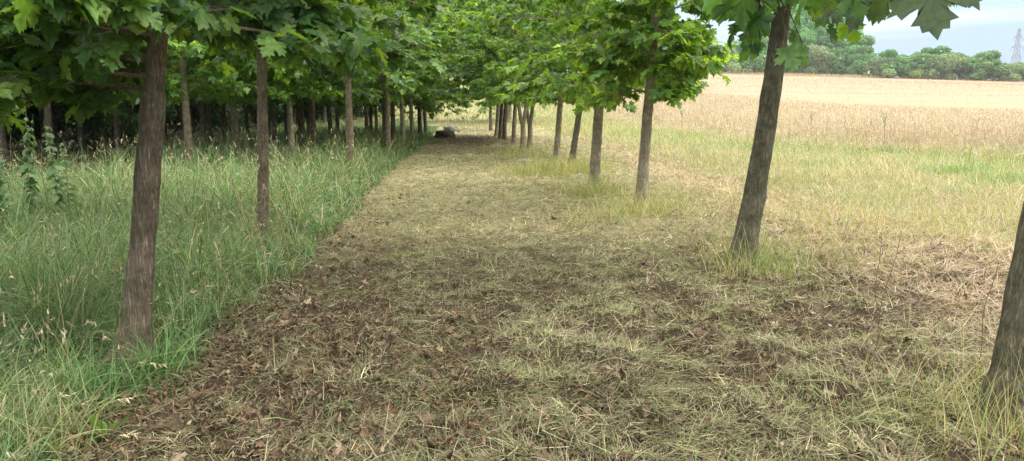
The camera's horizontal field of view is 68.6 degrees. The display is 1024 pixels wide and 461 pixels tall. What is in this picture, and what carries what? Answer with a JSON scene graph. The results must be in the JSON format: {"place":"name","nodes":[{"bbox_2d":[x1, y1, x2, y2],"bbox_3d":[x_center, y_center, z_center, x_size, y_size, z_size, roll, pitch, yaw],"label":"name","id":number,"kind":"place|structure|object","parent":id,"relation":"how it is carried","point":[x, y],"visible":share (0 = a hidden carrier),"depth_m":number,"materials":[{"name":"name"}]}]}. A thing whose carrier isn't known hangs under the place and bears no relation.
{"place":"outdoors","nodes":[
{"label":"outdoors","id":0,"kind":"place"},
{"bbox_2d":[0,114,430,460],"bbox_3d":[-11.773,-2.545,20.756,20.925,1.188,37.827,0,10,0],"label":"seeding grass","id":1,"kind":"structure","parent":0,"point":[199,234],"depth_m":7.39,"materials":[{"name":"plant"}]},
{"bbox_2d":[0,65,1023,460],"bbox_3d":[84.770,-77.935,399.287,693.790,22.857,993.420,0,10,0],"label":"ground","id":2,"kind":"structure","parent":0,"point":[112,147],"depth_m":13.14,"materials":[{"name":"plant"}]},
{"bbox_2d":[0,122,9,158],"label":"maple tree","id":3,"kind":"object","parent":2,"relation":"on","point":[5,153],"visible":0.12,"depth_m":20.82,"materials":[{"name":"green plant"}]},
{"bbox_2d":[0,140,13,241],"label":"mugwort plant","id":4,"kind":"object","parent":2,"relation":"on","point":[3,195],"visible":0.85,"depth_m":6.99,"materials":[{"name":"green plant"}]},
{"bbox_2d":[4,113,22,148],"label":"dark shrub","id":5,"kind":"object","parent":2,"relation":"on","point":[12,133],"visible":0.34,"depth_m":23.48,"materials":[{"name":"green plant"}]},
{"bbox_2d":[15,111,41,230],"bbox_3d":[-5.290,-0.566,8.188,0.231,1.456,0.320,-7,12,-34],"label":"nettle plant","id":6,"kind":"object","parent":2,"relation":"on","point":[27,167],"visible":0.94,"depth_m":8.14,"materials":[{"name":"leaf"},{"name":"green stem"}]},
{"bbox_2d":[8,61,102,117],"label":"maple tree","id":7,"kind":"object","parent":2,"relation":"on","point":[19,112],"visible":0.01,"depth_m":9.82,"materials":[{"name":"green plant"}]},
{"bbox_2d":[42,121,79,231],"bbox_3d":[-5.066,-0.547,8.385,0.261,1.352,0.445,0,10,0],"label":"nettle plant","id":8,"kind":"object","parent":2,"relation":"on","point":[51,175],"visible":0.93,"depth_m":8.31,"materials":[{"name":"leaf"},{"name":"green stem"}]},
{"bbox_2d":[11,116,111,141],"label":"hedge tree","id":9,"kind":"object","parent":2,"relation":"on","point":[67,131],"visible":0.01,"depth_m":33.06,"materials":[{"name":"green plant"}]},
{"bbox_2d":[12,39,137,148],"bbox_3d":[-15.222,-5.409,25.332,4.668,6.487,5.309,-3,10,-17],"label":"dark shrub","id":10,"kind":"object","parent":2,"relation":"on","point":[93,123],"visible":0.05,"depth_m":25.22,"materials":[{"name":"green plant"}]},
{"bbox_2d":[44,42,146,164],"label":"maple tree","id":11,"kind":"object","parent":2,"relation":"on","point":[47,114],"visible":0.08,"depth_m":18.81,"materials":[{"name":"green plant"}]},
{"bbox_2d":[50,51,142,155],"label":"maple tree","id":12,"kind":"object","parent":2,"relation":"on","point":[117,134],"visible":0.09,"depth_m":21.79,"materials":[{"name":"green plant"}]},
{"bbox_2d":[77,60,168,151],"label":"maple tree","id":13,"kind":"object","parent":2,"relation":"on","point":[79,130],"visible":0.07,"depth_m":23.78,"materials":[{"name":"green plant"}]},
{"bbox_2d":[107,47,176,143],"bbox_3d":[-15.025,-5.765,29.386,4.166,5.790,4.738,7,12,35],"label":"dark shrub","id":14,"kind":"object","parent":2,"relation":"on","point":[127,106],"visible":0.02,"depth_m":28.55,"materials":[{"name":"green plant"}]},
{"bbox_2d":[163,68,192,151],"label":"maple tree","id":15,"kind":"object","parent":2,"relation":"on","point":[165,131],"visible":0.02,"depth_m":23.79,"materials":[{"name":"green plant"}]},
{"bbox_2d":[103,20,280,153],"bbox_3d":[-8.030,-4.804,19.519,4.282,6.286,5.297,5,11,27],"label":"maple tree","id":16,"kind":"object","parent":2,"relation":"on","point":[202,117],"visible":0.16,"depth_m":19.68,"materials":[{"name":"green plant"}]},
{"bbox_2d":[99,21,292,165],"bbox_3d":[-6.551,-4.167,14.917,5.468,6.603,5.901,-8,12,-38],"label":"maple tree","id":17,"kind":"object","parent":2,"relation":"on","point":[225,88],"visible":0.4,"depth_m":15.28,"materials":[{"name":"green plant"}]},
{"bbox_2d":[167,69,250,136],"bbox_3d":[-14.486,-7.171,34.543,4.997,6.944,5.683,0,10,2],"label":"dark shrub","id":18,"kind":"object","parent":2,"relation":"on","point":[215,114],"visible":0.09,"depth_m":34.28,"materials":[{"name":"green plant"}]},
{"bbox_2d":[0,115,438,460],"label":"long grass","id":19,"kind":"structure","parent":2,"relation":"on","point":[19,420],"depth_m":6.41,"materials":[{"name":"plant"}]},
{"bbox_2d":[166,58,276,146],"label":"maple tree","id":20,"kind":"object","parent":2,"relation":"on","point":[208,118],"visible":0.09,"depth_m":22.74,"materials":[{"name":"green plant"}]},
{"bbox_2d":[188,74,256,141],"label":"maple tree","id":21,"kind":"object","parent":2,"relation":"on","point":[223,111],"visible":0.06,"depth_m":25.70,"materials":[{"name":"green plant"}]},
{"bbox_2d":[121,0,332,156],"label":"maple tree","id":22,"kind":"object","parent":2,"relation":"on","point":[225,54],"visible":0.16,"depth_m":17.12,"materials":[{"name":"green plant"}]},
{"bbox_2d":[0,0,454,372],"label":"maple tree","id":23,"kind":"object","parent":2,"relation":"on","point":[49,49],"visible":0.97,"depth_m":4.24,"materials":[{"name":"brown plant"}]},
{"bbox_2d":[207,55,277,145],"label":"maple tree","id":24,"kind":"object","parent":2,"relation":"on","point":[273,118],"visible":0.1,"depth_m":23.70,"materials":[{"name":"brown plant"}]},
{"bbox_2d":[243,104,249,136],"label":"maple tree","id":25,"kind":"object","parent":2,"relation":"on","point":[246,119],"visible":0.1,"depth_m":29.61,"materials":[{"name":"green plant"}]},
{"bbox_2d":[215,102,295,131],"bbox_3d":[-13.926,-7.538,38.785,4.995,6.103,4.392,3,10,20],"label":"dark shrub","id":26,"kind":"object","parent":2,"relation":"on","point":[280,113],"visible":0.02,"depth_m":39.18,"materials":[{"name":"green plant"}]},
{"bbox_2d":[190,51,351,143],"bbox_3d":[-7.231,-5.309,21.478,5.576,6.617,4.507,-3,10,-16],"label":"maple tree","id":27,"kind":"object","parent":2,"relation":"on","point":[212,57],"visible":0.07,"depth_m":21.74,"materials":[{"name":"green plant"}]},
{"bbox_2d":[200,58,358,140],"bbox_3d":[-7.522,-5.844,24.448,5.895,6.675,5.310,-3,10,-17],"label":"maple tree","id":28,"kind":"object","parent":2,"relation":"on","point":[285,118],"visible":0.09,"depth_m":24.71,"materials":[{"name":"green plant"}]},
{"bbox_2d":[102,0,457,237],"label":"maple tree","id":29,"kind":"object","parent":2,"relation":"on","point":[395,25],"visible":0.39,"depth_m":8.29,"materials":[{"name":"green plant"}]},
{"bbox_2d":[193,20,382,155],"bbox_3d":[-5.594,-4.802,18.496,5.588,6.664,5.857,0,10,2],"label":"maple tree","id":30,"kind":"object","parent":2,"relation":"on","point":[319,88],"visible":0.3,"depth_m":18.68,"materials":[{"name":"green plant"}]},
{"bbox_2d":[242,80,352,137],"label":"maple tree","id":31,"kind":"object","parent":2,"relation":"on","point":[302,124],"visible":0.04,"depth_m":26.67,"materials":[{"name":"brown plant"}]},
{"bbox_2d":[282,101,334,125],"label":"dark shrub","id":32,"kind":"object","parent":2,"relation":"on","point":[318,109],"visible":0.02,"depth_m":44.65,"materials":[{"name":"green plant"}]},
{"bbox_2d":[237,0,391,150],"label":"maple tree","id":33,"kind":"object","parent":2,"relation":"on","point":[372,98],"visible":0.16,"depth_m":20.25,"materials":[{"name":"green plant"}]},
{"bbox_2d":[306,100,325,133],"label":"maple tree","id":34,"kind":"object","parent":2,"relation":"on","point":[307,117],"visible":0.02,"depth_m":30.64,"materials":[{"name":"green plant"}]},
{"bbox_2d":[296,100,344,134],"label":"maple tree","id":35,"kind":"object","parent":2,"relation":"on","point":[298,116],"visible":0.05,"depth_m":29.63,"materials":[{"name":"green plant"}]},
{"bbox_2d":[305,103,363,121],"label":"dark shrub","id":36,"kind":"object","parent":2,"relation":"on","point":[357,110],"visible":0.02,"depth_m":50.46,"materials":[{"name":"green plant"}]},
{"bbox_2d":[275,2,398,139],"bbox_3d":[-6.467,-6.136,26.211,5.895,6.675,5.310,4,11,24],"label":"maple tree","id":37,"kind":"object","parent":2,"relation":"on","point":[329,115],"visible":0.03,"depth_m":26.62,"materials":[{"name":"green plant"}]},
{"bbox_2d":[335,102,362,133],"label":"maple tree","id":38,"kind":"object","parent":2,"relation":"on","point":[336,116],"visible":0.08,"depth_m":32.60,"materials":[{"name":"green plant"}]},
{"bbox_2d":[250,0,472,174],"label":"maple tree","id":39,"kind":"object","parent":2,"relation":"on","point":[394,76],"visible":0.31,"depth_m":16.22,"materials":[{"name":"green plant"}]},
{"bbox_2d":[330,45,418,130],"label":"maple tree","id":40,"kind":"object","parent":2,"relation":"on","point":[370,115],"visible":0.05,"depth_m":33.57,"materials":[{"name":"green plant"}]},
{"bbox_2d":[336,6,415,135],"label":"maple tree","id":41,"kind":"object","parent":2,"relation":"on","point":[366,119],"visible":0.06,"depth_m":29.63,"materials":[{"name":"brown plant"}]},
{"bbox_2d":[368,103,395,116],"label":"dark shrub","id":42,"kind":"object","parent":2,"relation":"on","point":[379,107],"visible":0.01,"depth_m":53.74,"materials":[{"name":"green plant"}]},
{"bbox_2d":[327,0,473,146],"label":"maple tree","id":43,"kind":"object","parent":2,"relation":"on","point":[442,97],"visible":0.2,"depth_m":23.73,"materials":[{"name":"green plant"}]},
{"bbox_2d":[334,0,471,130],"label":"broadleaf tree","id":44,"kind":"object","parent":2,"relation":"on","point":[429,107],"visible":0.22,"depth_m":32.96,"materials":[{"name":"green plant"}]},
{"bbox_2d":[322,0,488,152],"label":"maple tree","id":45,"kind":"object","parent":2,"relation":"on","point":[418,75],"visible":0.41,"depth_m":21.90,"materials":[{"name":"green plant"}]},
{"bbox_2d":[357,3,478,142],"bbox_3d":[-4.022,-6.238,26.848,5.588,6.664,5.857,-4,11,-24],"label":"maple tree","id":46,"kind":"object","parent":2,"relation":"on","point":[437,47],"visible":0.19,"depth_m":27.11,"materials":[{"name":"green plant"}]},
{"bbox_2d":[378,11,479,139],"bbox_3d":[-4.019,-6.812,29.299,5.868,6.998,6.150,-2,10,-13],"label":"maple tree","id":47,"kind":"object","parent":2,"relation":"on","point":[448,45],"visible":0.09,"depth_m":29.58,"materials":[{"name":"green plant"}]},
{"bbox_2d":[380,0,479,120],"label":"broadleaf tree","id":48,"kind":"object","parent":2,"relation":"on","point":[450,103],"visible":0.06,"depth_m":49.33,"materials":[{"name":"green plant"}]},
{"bbox_2d":[380,0,480,137],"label":"maple tree","id":49,"kind":"object","parent":2,"relation":"on","point":[453,91],"visible":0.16,"depth_m":32.02,"materials":[{"name":"green plant"}]},
{"bbox_2d":[421,0,464,133],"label":"maple tree","id":50,"kind":"object","parent":2,"relation":"on","point":[445,51],"visible":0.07,"depth_m":34.69,"materials":[{"name":"green plant"}]},
{"bbox_2d":[436,1,476,79],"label":"woodland tree","id":51,"kind":"object","parent":2,"relation":"on","point":[459,40],"visible":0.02,"depth_m":90.58,"materials":[{"name":"green plant"}]},
{"bbox_2d":[709,48,741,72],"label":"hedge tree","id":52,"kind":"object","parent":2,"relation":"on","point":[727,68],"visible":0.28,"depth_m":252.71,"materials":[{"name":"green plant"}]},
{"bbox_2d":[728,38,742,71],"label":"woodland tree","id":53,"kind":"object","parent":2,"relation":"on","point":[738,48],"visible":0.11,"depth_m":263.95,"materials":[{"name":"green plant"}]},
{"bbox_2d":[739,36,767,72],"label":"hedge tree","id":54,"kind":"object","parent":2,"relation":"on","point":[759,62],"visible":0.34,"depth_m":259.61,"materials":[{"name":"green plant"}]},
{"bbox_2d":[529,102,1023,255],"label":"verge grass","id":55,"kind":"structure","parent":2,"relation":"on","point":[864,170],"depth_m":16.12,"materials":[{"name":"plant"}]},
{"bbox_2d":[568,88,1023,161],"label":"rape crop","id":56,"kind":"object","parent":2,"relation":"on","point":[911,124],"visible":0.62,"depth_m":29.92,"materials":[{"name":"plant"}]},
{"bbox_2d":[787,14,810,42],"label":"woodland tree","id":57,"kind":"object","parent":2,"relation":"on","point":[798,27],"visible":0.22,"depth_m":270.41,"materials":[{"name":"green plant"}]},
{"bbox_2d":[791,0,807,31],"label":"woodland tree","id":58,"kind":"object","parent":2,"relation":"on","point":[793,10],"visible":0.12,"depth_m":283.97,"materials":[{"name":"green plant"}]},
{"bbox_2d":[797,29,817,67],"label":"woodland tree","id":59,"kind":"object","parent":2,"relation":"on","point":[807,37],"visible":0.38,"depth_m":265.10,"materials":[{"name":"green plant"}]},
{"bbox_2d":[794,43,835,74],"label":"hedge tree","id":60,"kind":"object","parent":2,"relation":"on","point":[818,56],"visible":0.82,"depth_m":256.22,"materials":[{"name":"green plant"}]},
{"bbox_2d":[800,8,835,38],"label":"woodland tree","id":61,"kind":"object","parent":2,"relation":"on","point":[810,25],"visible":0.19,"depth_m":274.60,"materials":[{"name":"green plant"}]},
{"bbox_2d":[813,25,850,60],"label":"hedge tree","id":62,"kind":"object","parent":2,"relation":"on","point":[822,41],"visible":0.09,"depth_m":265.79,"materials":[{"name":"green plant"}]},
{"bbox_2d":[823,39,858,74],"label":"hedge tree","id":63,"kind":"object","parent":2,"relation":"on","point":[841,54],"visible":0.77,"depth_m":258.76,"materials":[{"name":"green plant"}]},
{"bbox_2d":[835,17,875,43],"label":"woodland tree","id":64,"kind":"object","parent":2,"relation":"on","point":[859,30],"visible":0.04,"depth_m":277.74,"materials":[{"name":"green plant"}]},
{"bbox_2d":[840,44,876,75],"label":"hedge tree","id":65,"kind":"object","parent":2,"relation":"on","point":[861,57],"visible":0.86,"depth_m":255.42,"materials":[{"name":"green plant"}]},
{"bbox_2d":[850,35,877,57],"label":"hedge tree","id":66,"kind":"object","parent":2,"relation":"on","point":[867,41],"visible":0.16,"depth_m":265.70,"materials":[{"name":"green plant"}]},
{"bbox_2d":[940,51,973,79],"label":"hedge tree","id":67,"kind":"object","parent":2,"relation":"on","point":[967,65],"visible":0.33,"depth_m":247.71,"materials":[{"name":"green plant"}]},
{"bbox_2d":[957,55,991,80],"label":"hedge tree","id":68,"kind":"object","parent":2,"relation":"on","point":[968,56],"visible":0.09,"depth_m":248.68,"materials":[{"name":"green plant"}]},
{"bbox_2d":[992,62,1023,80],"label":"hedge tree","id":69,"kind":"object","parent":2,"relation":"on","point":[1019,69],"visible":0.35,"depth_m":247.56,"materials":[{"name":"green plant"}]},
{"bbox_2d":[1011,28,1023,62],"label":"electricity pylon","id":70,"kind":"object","parent":2,"relation":"on","point":[1018,42],"visible":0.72,"depth_m":418.25,"materials":[{"name":"metal"}]},
{"bbox_2d":[339,85,695,136],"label":"meadow grass","id":71,"kind":"structure","parent":0,"point":[493,118],"depth_m":49.33,"materials":[{"name":"plant"}]},
{"bbox_2d":[78,119,1023,460],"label":"path","id":72,"kind":"structure","parent":0,"point":[570,393],"depth_m":5.36,"materials":[{"name":"plant"}]},
{"bbox_2d":[88,412,133,441],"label":"dock plant","id":73,"kind":"object","parent":72,"relation":"on","point":[104,424],"visible":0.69,"depth_m":3.54,"materials":[{"name":"green plant"}]},
{"bbox_2d":[434,130,455,137],"bbox_3d":[-2.956,-4.186,33.008,0.979,0.455,0.586,0,10,2],"label":"stone","id":74,"kind":"object","parent":72,"relation":"on","point":[442,133],"visible":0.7,"depth_m":32.81,"materials":[{"name":"stone"}]},
{"bbox_2d":[444,126,459,131],"bbox_3d":[-3.202,-5.314,39.668,0.909,0.464,0.697,1,10,6],"label":"stone","id":75,"kind":"object","parent":72,"relation":"on","point":[452,128],"visible":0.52,"depth_m":39.41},
{"bbox_2d":[454,4,497,130],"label":"maple tree","id":76,"kind":"object","parent":72,"relation":"on","point":[490,108],"visible":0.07,"depth_m":41.45,"materials":[{"name":"green plant"}]},
{"bbox_2d":[441,0,541,138],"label":"maple tree","id":77,"kind":"object","parent":72,"relation":"on","point":[470,66],"visible":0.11,"depth_m":30.73,"materials":[{"name":"green plant"}]},
{"bbox_2d":[452,9,547,121],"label":"broadleaf tree","id":78,"kind":"object","parent":72,"relation":"on","point":[484,109],"visible":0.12,"depth_m":49.21,"materials":[{"name":"green plant"}]},
{"bbox_2d":[436,0,568,139],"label":"maple tree","id":79,"kind":"object","parent":72,"relation":"on","point":[504,128],"visible":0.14,"depth_m":30.05,"materials":[{"name":"green plant"}]},
{"bbox_2d":[446,1,558,136],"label":"maple tree","id":80,"kind":"object","parent":72,"relation":"on","point":[497,113],"visible":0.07,"depth_m":33.79,"materials":[{"name":"green plant"}]},
{"bbox_2d":[447,0,595,151],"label":"maple tree","id":81,"kind":"object","parent":72,"relation":"on","point":[482,40],"visible":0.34,"depth_m":23.07,"materials":[{"name":"green plant"}]},
{"bbox_2d":[445,0,598,148],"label":"maple tree","id":82,"kind":"object","parent":72,"relation":"on","point":[478,71],"visible":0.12,"depth_m":24.75,"materials":[{"name":"green plant"}]},
{"bbox_2d":[450,0,594,143],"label":"maple tree","id":83,"kind":"object","parent":72,"relation":"on","point":[513,138],"visible":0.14,"depth_m":28.16,"materials":[{"name":"green plant"}]},
{"bbox_2d":[27,133,1023,460],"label":"fallen leaves","id":84,"kind":"object","parent":72,"relation":"on","point":[293,449],"visible":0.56,"depth_m":4.18,"materials":[{"name":"brown plant"}]},
{"bbox_2d":[38,121,1023,460],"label":"mown hay","id":85,"kind":"object","parent":72,"relation":"on","point":[712,397],"visible":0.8,"depth_m":4.82,"materials":[{"name":"plant"}]},
{"bbox_2d":[465,0,667,159],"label":"maple tree","id":86,"kind":"object","parent":72,"relation":"on","point":[491,43],"visible":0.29,"depth_m":19.96,"materials":[{"name":"green plant"}]},
{"bbox_2d":[477,0,690,162],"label":"maple tree","id":87,"kind":"object","parent":72,"relation":"on","point":[533,49],"visible":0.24,"depth_m":18.26,"materials":[{"name":"green plant"}]},
{"bbox_2d":[453,0,738,186],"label":"maple tree","id":88,"kind":"object","parent":72,"relation":"on","point":[555,81],"visible":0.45,"depth_m":13.16,"materials":[{"name":"green plant"}]},
{"bbox_2d":[559,0,737,206],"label":"maple tree","id":89,"kind":"object","parent":72,"relation":"on","point":[683,66],"visible":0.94,"depth_m":10.65,"materials":[{"name":"green plant"}]},
{"bbox_2d":[459,138,1023,460],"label":"grass tufts","id":90,"kind":"object","parent":72,"relation":"on","point":[563,166],"visible":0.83,"depth_m":8.75,"materials":[{"name":"plant"}]},
{"bbox_2d":[697,0,956,270],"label":"maple tree","id":91,"kind":"object","parent":72,"relation":"on","point":[754,198],"visible":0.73,"depth_m":6.96,"materials":[{"name":"brown plant"}]},
{"bbox_2d":[701,0,1023,429],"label":"maple tree","id":92,"kind":"object","parent":72,"relation":"on","point":[752,19],"visible":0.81,"depth_m":2.63,"materials":[{"name":"green plant"}]},
{"bbox_2d":[872,233,882,343],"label":"dry stalk","id":93,"kind":"object","parent":72,"relation":"on","point":[875,289],"visible":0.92,"depth_m":4.73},
{"bbox_2d":[870,240,904,368],"bbox_3d":[2.176,0.442,4.385,0.142,0.801,0.082,2,10,12],"label":"dry stalk","id":94,"kind":"object","parent":72,"relation":"on","point":[881,303],"visible":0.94,"depth_m":4.38,"materials":[{"name":"plant"}]},
{"bbox_2d":[978,261,998,362],"bbox_3d":[2.735,0.472,4.333,0.074,0.621,0.080,4,11,23],"label":"dry stalk","id":95,"kind":"object","parent":72,"relation":"on","point":[987,314],"visible":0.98,"depth_m":4.33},
{"bbox_2d":[445,72,1023,109],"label":"wheat field","id":96,"kind":"structure","parent":0,"point":[942,99],"depth_m":112.47,"materials":[{"name":"plant"}]},
{"bbox_2d":[567,69,1023,108],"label":"wheat ears","id":97,"kind":"object","parent":96,"relation":"on","point":[855,76],"visible":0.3,"depth_m":183.86,"materials":[{"name":"plant"}]},
{"bbox_2d":[862,57,896,77],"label":"hedge tree","id":98,"kind":"object","parent":96,"relation":"on","point":[871,64],"visible":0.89,"depth_m":247.19,"materials":[{"name":"green plant"}]},
{"bbox_2d":[869,48,911,77],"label":"hedge tree","id":99,"kind":"object","parent":96,"relation":"on","point":[891,55],"visible":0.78,"depth_m":246.19,"materials":[{"name":"green plant"}]},
{"bbox_2d":[895,54,916,75],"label":"hedge tree","id":100,"kind":"object","parent":96,"relation":"on","point":[912,63],"visible":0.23,"depth_m":249.04,"materials":[{"name":"green plant"}]},
{"bbox_2d":[899,68,928,78],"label":"hedge tree","id":101,"kind":"object","parent":96,"relation":"on","point":[918,73],"visible":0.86,"depth_m":246.52,"materials":[{"name":"green plant"}]},
{"bbox_2d":[910,51,935,69],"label":"hedge tree","id":102,"kind":"object","parent":96,"relation":"on","point":[920,59],"visible":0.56,"depth_m":248.75,"materials":[{"name":"green plant"}]},
{"bbox_2d":[921,45,951,77],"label":"hedge tree","id":103,"kind":"object","parent":96,"relation":"on","point":[939,50],"visible":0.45,"depth_m":250.00,"materials":[{"name":"green plant"}]},
{"bbox_2d":[923,52,965,79],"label":"hedge tree","id":104,"kind":"object","parent":96,"relation":"on","point":[946,65],"visible":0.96,"depth_m":244.88,"materials":[{"name":"green plant"}]},
{"bbox_2d":[959,56,989,79],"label":"hedge tree","id":105,"kind":"object","parent":96,"relation":"on","point":[976,73],"visible":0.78,"depth_m":245.47,"materials":[{"name":"green plant"}]},
{"bbox_2d":[973,50,1005,79],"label":"hedge tree","id":106,"kind":"object","parent":96,"relation":"on","point":[991,65],"visible":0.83,"depth_m":245.02,"materials":[{"name":"green plant"}]},
{"bbox_2d":[991,62,1020,81],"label":"hedge tree","id":107,"kind":"object","parent":96,"relation":"on","point":[1003,76],"visible":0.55,"depth_m":245.28,"materials":[{"name":"green plant"}]},
{"bbox_2d":[464,0,1023,81],"label":"sky","id":108,"kind":"structure","parent":0,"point":[995,27],"materials":[{"name":"white"}]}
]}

